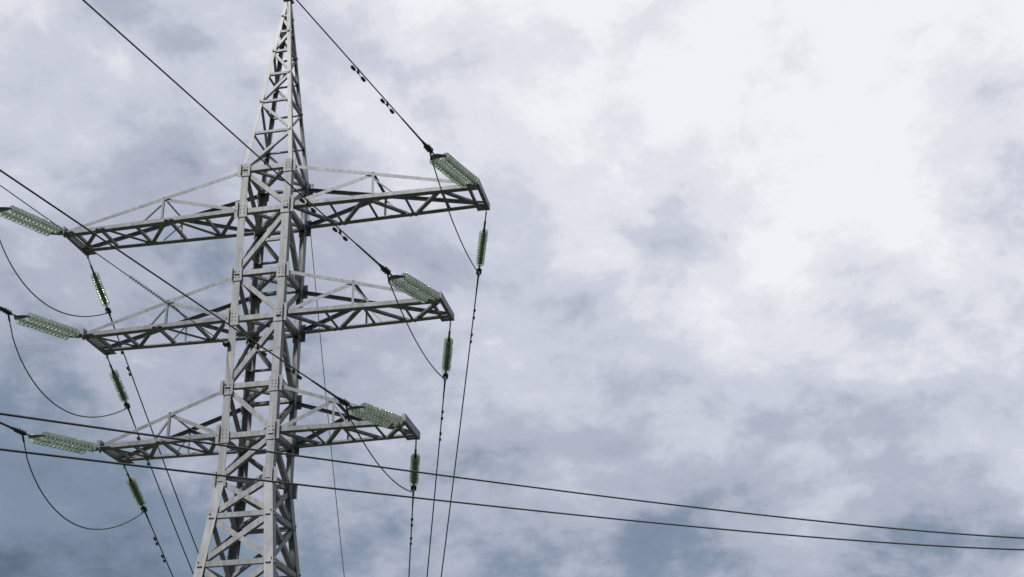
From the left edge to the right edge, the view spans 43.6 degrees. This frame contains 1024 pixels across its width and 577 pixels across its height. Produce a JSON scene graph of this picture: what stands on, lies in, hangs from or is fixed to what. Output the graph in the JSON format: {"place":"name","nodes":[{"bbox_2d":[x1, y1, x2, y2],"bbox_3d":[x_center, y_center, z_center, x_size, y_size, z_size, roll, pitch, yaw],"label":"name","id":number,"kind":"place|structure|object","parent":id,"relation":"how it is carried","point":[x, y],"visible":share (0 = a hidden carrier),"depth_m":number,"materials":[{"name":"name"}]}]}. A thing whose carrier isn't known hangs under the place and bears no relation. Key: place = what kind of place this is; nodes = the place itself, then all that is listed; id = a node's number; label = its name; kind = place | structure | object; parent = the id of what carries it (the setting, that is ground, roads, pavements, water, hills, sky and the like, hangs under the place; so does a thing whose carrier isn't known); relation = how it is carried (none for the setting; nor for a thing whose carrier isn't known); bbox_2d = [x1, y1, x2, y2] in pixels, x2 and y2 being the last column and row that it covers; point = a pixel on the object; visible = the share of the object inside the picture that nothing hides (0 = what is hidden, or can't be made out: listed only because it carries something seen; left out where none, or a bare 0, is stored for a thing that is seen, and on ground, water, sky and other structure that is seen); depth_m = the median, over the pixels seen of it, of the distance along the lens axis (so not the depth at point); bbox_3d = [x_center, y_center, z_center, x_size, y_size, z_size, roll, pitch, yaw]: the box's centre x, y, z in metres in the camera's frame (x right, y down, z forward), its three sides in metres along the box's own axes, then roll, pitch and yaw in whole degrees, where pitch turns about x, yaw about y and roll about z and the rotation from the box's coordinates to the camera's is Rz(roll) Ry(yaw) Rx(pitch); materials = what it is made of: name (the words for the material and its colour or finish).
{"place":"outdoors","nodes":[
{"label":"outdoors","id":0,"kind":"place"},
{"bbox_2d":[0,0,1023,576],"label":"sky","id":1,"kind":"structure","parent":0,"point":[766,257],"materials":[{"name":"grey"}]},
{"bbox_2d":[0,412,1023,550],"bbox_3d":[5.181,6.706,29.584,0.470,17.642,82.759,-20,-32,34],"label":"overhead power lines","id":2,"kind":"object","parent":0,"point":[116,430],"visible":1,"depth_m":22.48,"materials":[{"name":"grey metal"}]},
{"label":"ground","id":3,"kind":"structure","parent":0,"visible":0},
{"bbox_2d":[0,0,489,576],"bbox_3d":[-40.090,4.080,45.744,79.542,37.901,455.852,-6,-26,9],"label":"tower","id":4,"kind":"structure","parent":3,"relation":"on","point":[276,388],"depth_m":41.90,"materials":[{"name":"metal"}]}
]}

